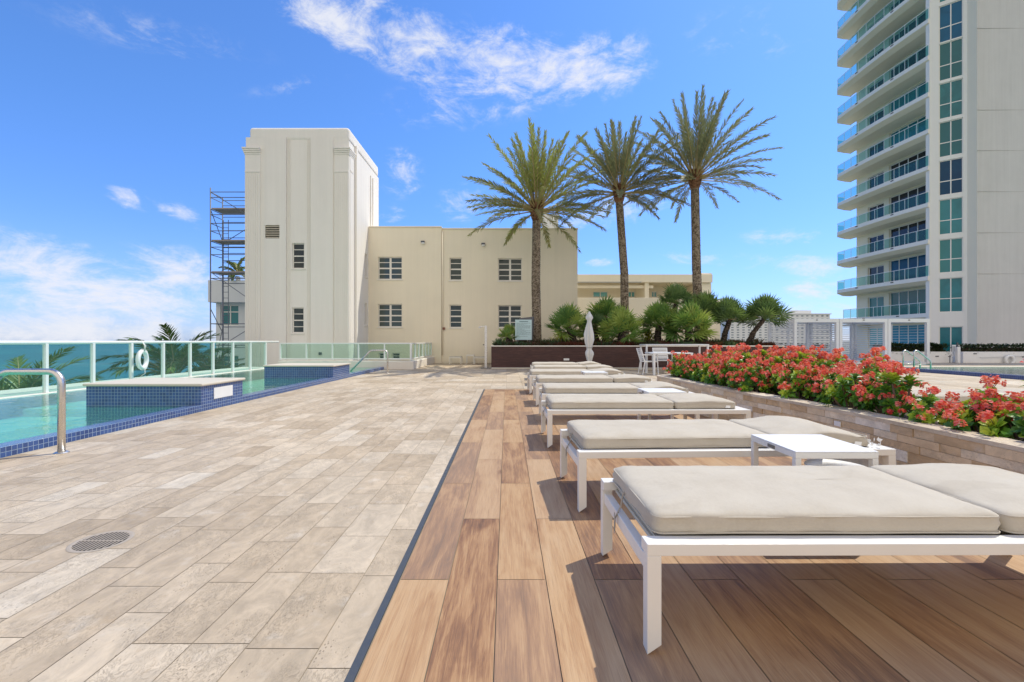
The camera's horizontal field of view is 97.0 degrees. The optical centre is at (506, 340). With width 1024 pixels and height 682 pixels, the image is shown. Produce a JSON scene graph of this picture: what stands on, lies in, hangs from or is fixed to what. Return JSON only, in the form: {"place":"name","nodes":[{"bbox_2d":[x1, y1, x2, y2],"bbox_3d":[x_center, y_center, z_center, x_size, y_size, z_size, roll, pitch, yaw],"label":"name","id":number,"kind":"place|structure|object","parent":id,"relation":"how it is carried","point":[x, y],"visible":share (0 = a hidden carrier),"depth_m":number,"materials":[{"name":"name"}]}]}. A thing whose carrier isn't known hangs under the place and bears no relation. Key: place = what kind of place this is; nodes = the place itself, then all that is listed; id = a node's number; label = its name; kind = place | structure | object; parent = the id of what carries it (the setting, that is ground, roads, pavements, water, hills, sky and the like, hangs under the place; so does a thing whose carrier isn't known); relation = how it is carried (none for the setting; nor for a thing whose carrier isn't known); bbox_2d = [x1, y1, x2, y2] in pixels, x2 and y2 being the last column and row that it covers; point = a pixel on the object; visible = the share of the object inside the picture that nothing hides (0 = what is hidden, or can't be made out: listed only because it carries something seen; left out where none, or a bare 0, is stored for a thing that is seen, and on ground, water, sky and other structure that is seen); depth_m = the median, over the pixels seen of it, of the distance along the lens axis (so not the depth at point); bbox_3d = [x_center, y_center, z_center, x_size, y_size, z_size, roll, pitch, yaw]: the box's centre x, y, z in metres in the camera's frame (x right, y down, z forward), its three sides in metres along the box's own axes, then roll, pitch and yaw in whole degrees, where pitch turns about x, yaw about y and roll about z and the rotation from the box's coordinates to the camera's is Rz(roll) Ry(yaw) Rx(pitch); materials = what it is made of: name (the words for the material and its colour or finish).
{"place":"outdoors","nodes":[
{"label":"outdoors","id":0,"kind":"place"},
{"bbox_2d":[0,343,215,386],"bbox_3d":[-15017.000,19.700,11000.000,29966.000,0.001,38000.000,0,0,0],"label":"ocean","id":1,"kind":"structure","parent":0,"point":[33,353],"depth_m":541.27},
{"bbox_2d":[208,279,244,368],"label":"seaside building","id":2,"kind":"structure","parent":0,"point":[236,306],"depth_m":25.60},
{"bbox_2d":[0,0,856,340],"label":"sky","id":3,"kind":"structure","parent":0,"point":[119,119],"materials":[{"name":"blue"}]},
{"bbox_2d":[0,358,1023,681],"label":"travertine deck","id":4,"kind":"structure","parent":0,"point":[308,534],"depth_m":2.67,"materials":[{"name":"stone"}]},
{"bbox_2d":[0,368,69,454],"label":"pool handrail","id":5,"kind":"object","parent":4,"relation":"on","point":[61,409],"visible":1,"depth_m":4.43,"materials":[{"name":"metal"}]},
{"bbox_2d":[66,530,134,552],"bbox_3d":[-2.225,1.097,2.490,0.284,0.003,0.284,0,0,0],"label":"floor drain","id":6,"kind":"object","parent":4,"relation":"on","point":[100,541],"visible":1,"depth_m":2.48,"materials":[{"name":"grey metal"}]},
{"bbox_2d":[0,375,254,419],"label":"pool basin","id":7,"kind":"object","parent":4,"relation":"in","point":[32,406],"depth_m":8.30,"materials":[{"name":"tile"}]},
{"bbox_2d":[0,379,263,442],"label":"pool ledge","id":8,"kind":"object","parent":7,"relation":"on","point":[35,431],"visible":0.22,"depth_m":7.68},
{"bbox_2d":[0,367,263,419],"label":"pool outer ledge","id":9,"kind":"object","parent":7,"relation":"attached to","point":[11,393],"visible":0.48,"depth_m":9.77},
{"bbox_2d":[0,341,278,396],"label":"glass fence","id":10,"kind":"object","parent":9,"relation":"on","point":[45,364],"visible":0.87,"depth_m":10.75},
{"bbox_2d":[83,378,244,425],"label":"spa block","id":11,"kind":"structure","parent":7,"relation":"on","point":[158,392],"depth_m":7.05,"materials":[{"name":"tile"}]},
{"bbox_2d":[0,367,374,438],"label":"pool water","id":12,"kind":"structure","parent":7,"relation":"in","point":[258,374],"depth_m":7.84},
{"bbox_2d":[0,367,383,457],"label":"pool kerb","id":13,"kind":"structure","parent":7,"relation":"on","point":[16,447],"depth_m":5.85,"materials":[{"name":"tile"}]},
{"bbox_2d":[263,363,350,387],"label":"spa block","id":14,"kind":"structure","parent":7,"relation":"on","point":[306,370],"depth_m":12.40,"materials":[{"name":"tile"}]},
{"bbox_2d":[531,364,617,382],"bbox_3d":[1.689,0.848,11.524,2.110,0.498,0.770,0,0,1],"label":"sun lounger","id":15,"kind":"object","parent":4,"relation":"on","point":[593,366],"visible":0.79,"depth_m":11.22,"materials":[{"name":"fabric"}]},
{"bbox_2d":[584,311,593,360],"bbox_3d":[2.991,0.015,16.400,0.600,2.169,0.600,0,0,0],"label":"closed parasol","id":16,"kind":"object","parent":4,"relation":"on","point":[589,338],"visible":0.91,"depth_m":16.31,"materials":[{"name":"fabric"}]},
{"bbox_2d":[491,345,784,368],"bbox_3d":[5.195,0.639,20.280,11.650,0.919,4.840,0,0,0],"label":"timber planter","id":17,"kind":"object","parent":4,"relation":"on","point":[525,357],"visible":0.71,"depth_m":18.00,"materials":[{"name":"wood"}]},
{"bbox_2d":[515,317,533,341],"bbox_3d":[0.738,-0.395,18.773,0.792,1.230,0.173,0,0,0],"label":"notice board","id":18,"kind":"object","parent":17,"relation":"on","point":[524,328],"visible":0.98,"depth_m":18.69,"materials":[{"name":"metal"}]},
{"bbox_2d":[462,117,610,341],"bbox_3d":[1.099,-4.333,19.428,6.505,9.106,6.272,0,0,32],"label":"date palm","id":19,"kind":"object","parent":17,"relation":"on","point":[535,176],"visible":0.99,"depth_m":18.96,"materials":[{"name":"green plant"}]},
{"bbox_2d":[544,301,586,341],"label":"fan palm","id":20,"kind":"object","parent":17,"relation":"in","point":[565,317],"visible":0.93,"depth_m":18.92,"materials":[{"name":"green plant"}]},
{"bbox_2d":[585,294,620,340],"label":"fan palm","id":21,"kind":"object","parent":17,"relation":"in","point":[606,306],"visible":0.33,"depth_m":20.00,"materials":[{"name":"green plant"}]},
{"bbox_2d":[594,302,645,343],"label":"fan palm","id":22,"kind":"object","parent":17,"relation":"in","point":[621,321],"visible":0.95,"depth_m":18.51,"materials":[{"name":"green plant"}]},
{"bbox_2d":[555,115,694,340],"bbox_3d":[5.061,-4.787,20.576,6.364,10.013,6.262,0,0,0],"label":"date palm","id":23,"kind":"object","parent":17,"relation":"on","point":[612,163],"visible":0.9,"depth_m":19.96,"materials":[{"name":"green plant"}]},
{"bbox_2d":[492,337,777,345],"bbox_3d":[5.221,0.014,19.902,11.805,0.382,3.970,0,0,0],"label":"ground cover","id":24,"kind":"object","parent":17,"relation":"on","point":[580,342],"visible":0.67,"depth_m":18.25,"materials":[{"name":"green plant"}]},
{"bbox_2d":[636,300,681,341],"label":"fan palm","id":25,"kind":"object","parent":17,"relation":"in","point":[656,312],"visible":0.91,"depth_m":19.23,"materials":[{"name":"green plant"}]},
{"bbox_2d":[657,281,697,341],"bbox_3d":[7.518,-1.205,19.989,1.863,2.879,1.922,0,0,0],"label":"fan palm","id":26,"kind":"object","parent":17,"relation":"in","point":[674,293],"visible":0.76,"depth_m":19.54,"materials":[{"name":"green plant"}]},
{"bbox_2d":[659,299,720,341],"bbox_3d":[7.611,-0.785,18.887,2.421,2.072,2.193,0,0,15],"label":"fan palm","id":27,"kind":"object","parent":17,"relation":"in","point":[690,316],"visible":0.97,"depth_m":18.52,"materials":[{"name":"green plant"}]},
{"bbox_2d":[623,83,783,340],"bbox_3d":[8.592,-5.285,20.282,6.899,11.009,7.108,0,0,0],"label":"date palm","id":28,"kind":"object","parent":17,"relation":"on","point":[694,149],"visible":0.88,"depth_m":19.92,"materials":[{"name":"green plant"}]},
{"bbox_2d":[694,290,723,340],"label":"fan palm","id":29,"kind":"object","parent":17,"relation":"in","point":[706,301],"visible":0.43,"depth_m":19.66,"materials":[{"name":"green plant"}]},
{"bbox_2d":[707,295,757,341],"bbox_3d":[9.536,-0.849,19.341,1.944,2.296,2.066,0,0,0],"label":"fan palm","id":30,"kind":"object","parent":17,"relation":"in","point":[731,309],"visible":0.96,"depth_m":19.09,"materials":[{"name":"green plant"}]},
{"bbox_2d":[742,292,793,343],"bbox_3d":[10.885,-0.896,18.995,1.896,2.359,2.093,0,0,0],"label":"fan palm","id":31,"kind":"object","parent":17,"relation":"in","point":[765,308],"visible":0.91,"depth_m":18.78,"materials":[{"name":"green plant"}]},
{"bbox_2d":[657,374,1023,473],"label":"stone planter","id":32,"kind":"object","parent":4,"relation":"on","point":[911,442],"visible":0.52,"depth_m":3.67,"materials":[{"name":"stone"}]},
{"bbox_2d":[711,351,753,387],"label":"flowering shrub","id":33,"kind":"object","parent":32,"relation":"on","point":[721,376],"visible":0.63,"depth_m":6.41,"materials":[{"name":"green plant"}]},
{"bbox_2d":[733,358,770,392],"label":"flowering shrub","id":34,"kind":"object","parent":32,"relation":"on","point":[750,381],"visible":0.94,"depth_m":5.80,"materials":[{"name":"green plant"}]},
{"bbox_2d":[754,351,795,392],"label":"flowering shrub","id":35,"kind":"object","parent":32,"relation":"on","point":[776,359],"visible":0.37,"depth_m":5.85,"materials":[{"name":"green plant"}]},
{"bbox_2d":[775,361,824,399],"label":"flowering shrub","id":36,"kind":"object","parent":32,"relation":"on","point":[787,387],"visible":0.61,"depth_m":5.16,"materials":[{"name":"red plant"}]},
{"bbox_2d":[794,364,836,401],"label":"flowering shrub","id":37,"kind":"object","parent":32,"relation":"in","point":[807,382],"visible":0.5,"depth_m":5.03,"materials":[{"name":"red plant"}]},
{"bbox_2d":[800,351,848,394],"bbox_3d":[3.739,0.406,5.299,0.648,0.591,0.586,0,0,-5],"label":"flowering shrub","id":38,"kind":"object","parent":32,"relation":"on","point":[826,355],"visible":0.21,"depth_m":5.22,"materials":[{"name":"red plant"}]},
{"bbox_2d":[811,367,864,406],"bbox_3d":[3.529,0.483,4.718,0.549,0.435,0.498,0,0,-7],"label":"flowering shrub","id":39,"kind":"object","parent":32,"relation":"on","point":[832,376],"visible":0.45,"depth_m":4.74,"materials":[{"name":"red plant"}]},
{"bbox_2d":[816,368,881,412],"bbox_3d":[3.325,0.480,4.322,0.485,0.439,0.578,0,0,-1],"label":"flowering shrub","id":40,"kind":"object","parent":32,"relation":"on","point":[841,394],"visible":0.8,"depth_m":4.38,"materials":[{"name":"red plant"}]},
{"bbox_2d":[846,346,904,378],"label":"flowering shrub","id":41,"kind":"object","parent":32,"relation":"in","point":[874,350],"visible":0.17,"depth_m":5.31,"materials":[{"name":"red plant"}]},
{"bbox_2d":[840,356,910,397],"bbox_3d":[4.065,0.434,4.970,0.690,0.546,0.626,0,0,-39],"label":"flowering shrub","id":42,"kind":"object","parent":32,"relation":"on","point":[865,367],"visible":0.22,"depth_m":4.88,"materials":[{"name":"red plant"}]},
{"bbox_2d":[851,361,920,416],"bbox_3d":[3.417,0.441,4.160,0.511,0.516,0.566,0,0,-32],"label":"flowering shrub","id":43,"kind":"object","parent":32,"relation":"on","point":[886,402],"visible":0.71,"depth_m":4.08,"materials":[{"name":"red plant"}]},
{"bbox_2d":[874,362,904,398],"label":"flowering shrub","id":44,"kind":"object","parent":32,"relation":"on","point":[893,376],"visible":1,"depth_m":3.97,"materials":[{"name":"red plant"}]},
{"bbox_2d":[895,367,940,411],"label":"flowering shrub","id":45,"kind":"object","parent":32,"relation":"on","point":[909,379],"visible":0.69,"depth_m":3.89,"materials":[{"name":"red plant"}]},
{"bbox_2d":[895,388,954,425],"bbox_3d":[3.400,0.543,3.656,0.326,0.332,0.385,0,0,16],"label":"flowering shrub","id":46,"kind":"object","parent":32,"relation":"in","point":[923,412],"visible":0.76,"depth_m":3.64,"materials":[{"name":"green plant"}]},
{"bbox_2d":[933,374,1023,428],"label":"flowering shrub","id":47,"kind":"object","parent":32,"relation":"in","point":[976,406],"visible":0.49,"depth_m":3.41,"materials":[{"name":"red plant"}]},
{"bbox_2d":[941,388,1018,438],"bbox_3d":[3.438,0.526,3.290,0.531,0.361,0.388,0,0,-35],"label":"flowering shrub","id":48,"kind":"object","parent":32,"relation":"in","point":[963,421],"visible":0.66,"depth_m":3.27,"materials":[{"name":"red plant"}]},
{"bbox_2d":[963,375,1023,424],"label":"flowering shrub","id":49,"kind":"object","parent":32,"relation":"in","point":[1013,395],"visible":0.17,"depth_m":3.42,"materials":[{"name":"red plant"}]},
{"bbox_2d":[975,396,1023,439],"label":"flowering shrub","id":50,"kind":"object","parent":32,"relation":"in","point":[990,426],"visible":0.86,"depth_m":3.09,"materials":[{"name":"green plant"}]},
{"bbox_2d":[839,359,925,364],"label":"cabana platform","id":51,"kind":"structure","parent":4,"relation":"on","point":[905,362],"depth_m":20.90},
{"bbox_2d":[768,319,838,354],"bbox_3d":[15.256,-0.060,23.440,2.206,2.080,2.320,0,0,0],"label":"cabana","id":52,"kind":"object","parent":51,"relation":"on","point":[808,322],"visible":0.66,"depth_m":23.32,"materials":[{"name":"metal"}]},
{"bbox_2d":[810,319,887,360],"bbox_3d":[17.564,-0.060,23.440,2.363,2.080,2.320,0,0,0],"label":"cabana","id":53,"kind":"object","parent":51,"relation":"on","point":[852,322],"visible":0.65,"depth_m":23.54,"materials":[{"name":"metal"}]},
{"bbox_2d":[854,319,929,362],"bbox_3d":[19.794,0.000,23.440,2.049,2.200,2.320,0,0,0],"label":"cabana","id":54,"kind":"object","parent":4,"relation":"on","point":[926,322],"visible":0.71,"depth_m":22.30,"materials":[{"name":"metal"}]},
{"bbox_2d":[911,389,1023,402],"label":"sun lounger","id":55,"kind":"object","parent":4,"relation":"on","point":[962,395],"visible":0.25,"depth_m":5.39,"materials":[{"name":"fabric"}]},
{"bbox_2d":[832,341,849,353],"bbox_3d":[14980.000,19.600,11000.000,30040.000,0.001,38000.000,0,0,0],"label":"ground","id":56,"kind":"structure","parent":0,"point":[844,347],"depth_m":1367.09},
{"bbox_2d":[0,346,105,390],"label":"coconut palm","id":57,"kind":"object","parent":56,"relation":"on","point":[22,381],"visible":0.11,"depth_m":13.84,"materials":[{"name":"green plant"}]},
{"bbox_2d":[85,323,234,379],"bbox_3d":[-13.414,9.452,18.493,4.791,20.295,5.245,0,0,16],"label":"coconut palm","id":58,"kind":"object","parent":56,"relation":"on","point":[178,360],"visible":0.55,"depth_m":17.89,"materials":[{"name":"green plant"}]},
{"bbox_2d":[179,346,244,371],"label":"coconut palm","id":59,"kind":"object","parent":56,"relation":"on","point":[206,361],"visible":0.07,"depth_m":20.35,"materials":[{"name":"green plant"}]},
{"bbox_2d":[210,188,244,367],"bbox_3d":[-12.510,6.250,21.450,2.465,26.700,0.952,0,0,0],"label":"scaffold","id":60,"kind":"object","parent":56,"relation":"on","point":[222,211],"visible":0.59,"depth_m":21.36,"materials":[{"name":"metal"}]},
{"bbox_2d":[242,128,378,366],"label":"stair tower","id":61,"kind":"structure","parent":56,"relation":"on","point":[311,205],"depth_m":19.86,"materials":[{"name":"paint"}]},
{"bbox_2d":[291,243,304,269],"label":"window","id":62,"kind":"structure","parent":61,"relation":"in","point":[298,248],"depth_m":20.03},
{"bbox_2d":[291,308,304,333],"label":"window","id":63,"kind":"structure","parent":61,"relation":"in","point":[298,313],"depth_m":20.03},
{"bbox_2d":[368,214,577,362],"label":"hotel wing","id":64,"kind":"structure","parent":56,"relation":"on","point":[447,292],"depth_m":22.80,"materials":[{"name":"paint"}]},
{"bbox_2d":[377,257,402,279],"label":"window","id":65,"kind":"structure","parent":64,"relation":"in","point":[389,268],"depth_m":22.80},
{"bbox_2d":[377,304,402,327],"bbox_3d":[-5.834,-1.249,22.730,1.307,1.203,0.170,0,0,0],"label":"window","id":66,"kind":"structure","parent":64,"relation":"in","point":[389,315],"depth_m":22.80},
{"bbox_2d":[449,305,462,328],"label":"window","id":67,"kind":"structure","parent":64,"relation":"in","point":[455,310],"depth_m":22.92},
{"bbox_2d":[497,305,521,328],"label":"window","id":68,"kind":"structure","parent":64,"relation":"in","point":[507,314],"depth_m":22.92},
{"bbox_2d":[497,259,522,281],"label":"window","id":69,"kind":"structure","parent":64,"relation":"in","point":[509,270],"depth_m":22.92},
{"bbox_2d":[578,273,719,341],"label":"terrace building","id":70,"kind":"structure","parent":56,"relation":"on","point":[645,289],"depth_m":28.75,"materials":[{"name":"yellow paint"}]},
{"bbox_2d":[720,318,779,345],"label":"condominium","id":71,"kind":"structure","parent":56,"relation":"on","point":[739,332],"depth_m":230.00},
{"bbox_2d":[758,310,831,347],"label":"condominium","id":72,"kind":"structure","parent":56,"relation":"on","point":[802,314],"depth_m":260.00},
{"bbox_2d":[837,0,1023,353],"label":"apartment tower","id":73,"kind":"structure","parent":0,"point":[935,111],"depth_m":37.89,"materials":[{"name":"white paint"}]},
{"bbox_2d":[892,324,923,343],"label":"window","id":74,"kind":"structure","parent":73,"relation":"in","point":[907,334],"depth_m":42.31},
{"bbox_2d":[890,288,925,314],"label":"window","id":75,"kind":"structure","parent":73,"relation":"in","point":[917,296],"depth_m":42.31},
{"bbox_2d":[890,254,925,280],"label":"window","id":76,"kind":"structure","parent":73,"relation":"in","point":[919,260],"depth_m":42.31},
{"bbox_2d":[890,219,925,247],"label":"window","id":77,"kind":"structure","parent":73,"relation":"in","point":[919,225],"depth_m":42.31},
{"bbox_2d":[890,184,925,213],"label":"window","id":78,"kind":"structure","parent":73,"relation":"in","point":[921,199],"depth_m":42.31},
{"bbox_2d":[890,150,925,179],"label":"window","id":79,"kind":"structure","parent":73,"relation":"in","point":[910,167],"depth_m":42.31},
{"bbox_2d":[890,115,925,145],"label":"window","id":80,"kind":"structure","parent":73,"relation":"in","point":[921,126],"depth_m":42.31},
{"bbox_2d":[890,81,925,112],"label":"window","id":81,"kind":"structure","parent":73,"relation":"in","point":[921,90],"depth_m":42.31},
{"bbox_2d":[890,47,925,78],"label":"window","id":82,"kind":"structure","parent":73,"relation":"in","point":[921,54],"depth_m":42.31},
{"bbox_2d":[939,0,962,42],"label":"window","id":83,"kind":"structure","parent":73,"relation":"in","point":[950,15],"depth_m":37.44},
{"bbox_2d":[939,38,962,80],"bbox_3d":[36.697,-23.224,37.460,1.121,3.096,0.951,0,0,0],"label":"window","id":84,"kind":"structure","parent":73,"relation":"in","point":[951,52],"depth_m":37.44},
{"bbox_2d":[939,78,962,118],"bbox_3d":[36.697,-19.972,37.460,1.121,2.964,0.951,0,0,0],"label":"window","id":85,"kind":"structure","parent":73,"relation":"in","point":[950,93],"depth_m":37.44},
{"bbox_2d":[939,118,962,157],"bbox_3d":[36.697,-16.765,37.460,1.121,2.920,0.951,0,0,0],"label":"window","id":86,"kind":"structure","parent":73,"relation":"in","point":[950,132],"depth_m":37.44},
{"bbox_2d":[939,157,962,195],"bbox_3d":[36.697,-13.558,37.460,1.121,2.875,0.951,0,0,0],"label":"window","id":87,"kind":"structure","parent":73,"relation":"in","point":[950,171],"depth_m":37.44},
{"bbox_2d":[939,197,962,234],"bbox_3d":[36.697,-10.307,37.460,1.121,2.920,0.951,0,0,0],"label":"window","id":88,"kind":"structure","parent":73,"relation":"in","point":[950,210],"depth_m":37.44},
{"bbox_2d":[939,237,962,272],"bbox_3d":[36.697,-7.056,37.460,1.121,2.787,0.951,0,0,0],"label":"window","id":89,"kind":"structure","parent":73,"relation":"in","point":[950,250],"depth_m":37.44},
{"bbox_2d":[939,277,962,311],"bbox_3d":[36.697,-3.804,37.460,1.121,2.831,0.951,0,0,0],"label":"window","id":90,"kind":"structure","parent":73,"relation":"in","point":[950,289],"depth_m":37.44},
{"bbox_2d":[939,326,962,351],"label":"window","id":91,"kind":"structure","parent":73,"relation":"in","point":[949,335],"depth_m":37.46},
{"bbox_2d":[907,367,1023,374],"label":"pool water","id":92,"kind":"structure","parent":0,"point":[1011,370],"depth_m":16.10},
{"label":"terrace","id":93,"kind":"structure","parent":0,"visible":0},
{"bbox_2d":[278,357,434,368],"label":"parapet wall","id":94,"kind":"structure","parent":93,"relation":"on","point":[416,363],"depth_m":17.62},
{"bbox_2d":[279,342,431,359],"bbox_3d":[-6.316,0.405,20.197,5.183,0.670,4.863,0,0,0],"label":"glass fence","id":95,"kind":"object","parent":94,"relation":"on","point":[332,358],"visible":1,"depth_m":17.78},
{"bbox_2d":[0,363,1023,681],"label":"deck joints","id":96,"kind":"object","parent":93,"relation":"on","point":[452,563],"depth_m":2.12,"materials":[{"name":"tile"}]},
{"bbox_2d":[344,389,484,681],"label":"deck trim strip","id":97,"kind":"object","parent":96,"relation":"on","point":[361,653],"visible":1,"depth_m":2.04,"materials":[{"name":"metal"}]},
{"bbox_2d":[355,389,1023,681],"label":"wood deck","id":98,"kind":"structure","parent":96,"relation":"on","point":[587,646],"depth_m":1.91,"materials":[{"name":"brown wood"}]},
{"bbox_2d":[527,368,623,393],"bbox_3d":[1.513,0.840,9.803,2.110,0.515,0.770,0,0,-1],"label":"sun lounger","id":99,"kind":"object","parent":98,"relation":"on","point":[536,372],"visible":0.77,"depth_m":9.49,"materials":[{"name":"metal"}]},
{"bbox_2d":[533,374,650,405],"bbox_3d":[1.537,0.848,8.054,2.110,0.498,0.770,0,0,0],"label":"sun lounger","id":100,"kind":"object","parent":98,"relation":"on","point":[540,380],"visible":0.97,"depth_m":7.75,"materials":[{"name":"fabric"}]},
{"bbox_2d":[539,381,699,418],"bbox_3d":[1.525,0.840,6.440,2.110,0.515,0.770,0,0,1],"label":"sun lounger","id":101,"kind":"object","parent":98,"relation":"on","point":[587,388],"visible":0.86,"depth_m":6.15,"materials":[{"name":"fabric"}]},
{"bbox_2d":[541,393,750,446],"bbox_3d":[1.461,0.848,5.046,2.110,0.498,0.770,0,0,-1],"label":"sun lounger","id":102,"kind":"object","parent":98,"relation":"on","point":[687,403],"visible":1,"depth_m":4.73,"materials":[{"name":"fabric"}]},
{"bbox_2d":[638,388,686,419],"bbox_3d":[1.883,0.848,5.525,0.453,0.500,0.450,0,0,0],"label":"side table","id":103,"kind":"object","parent":98,"relation":"on","point":[657,391],"visible":0.54,"depth_m":5.48,"materials":[{"name":"white metal"}]},
{"bbox_2d":[560,415,895,511],"bbox_3d":[1.492,0.840,3.325,2.110,0.515,0.770,0,0,-2],"label":"sun lounger","id":104,"kind":"object","parent":98,"relation":"on","point":[675,438],"visible":0.91,"depth_m":3.03,"materials":[{"name":"fabric"}]},
{"bbox_2d":[601,463,1023,653],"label":"sun lounger","id":105,"kind":"object","parent":98,"relation":"on","point":[911,509],"visible":1,"depth_m":1.70,"materials":[{"name":"fabric"}]},
{"bbox_2d":[751,434,878,467],"bbox_3d":[1.788,0.848,2.680,0.453,0.500,0.450,0,0,0],"label":"side table","id":106,"kind":"object","parent":98,"relation":"on","point":[797,447],"visible":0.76,"depth_m":2.57,"materials":[{"name":"white paint"}]},
{"bbox_2d":[804,459,862,465],"bbox_3d":[1.940,0.915,2.660,0.330,0.365,0.330,0,0,0],"label":"white bucket","id":107,"kind":"object","parent":98,"relation":"on","point":[820,462],"visible":0.19,"depth_m":2.79,"materials":[{"name":"paint"}]},
{"bbox_2d":[801,349,1023,362],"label":"pool wall","id":108,"kind":"structure","parent":93,"relation":"on","point":[965,357],"depth_m":22.90,"materials":[{"name":"concrete"}]},
{"bbox_2d":[869,342,949,353],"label":"hedge","id":109,"kind":"object","parent":108,"relation":"on","point":[911,347],"visible":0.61,"depth_m":23.11,"materials":[{"name":"plant"}]},
{"bbox_2d":[951,343,1023,351],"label":"hedge","id":110,"kind":"object","parent":108,"relation":"on","point":[997,347],"visible":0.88,"depth_m":23.10,"materials":[{"name":"plant"}]},
{"bbox_2d":[896,367,1023,379],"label":"pool kerb","id":111,"kind":"structure","parent":93,"relation":"on","point":[1004,376],"depth_m":14.30,"materials":[{"name":"blue tile"}]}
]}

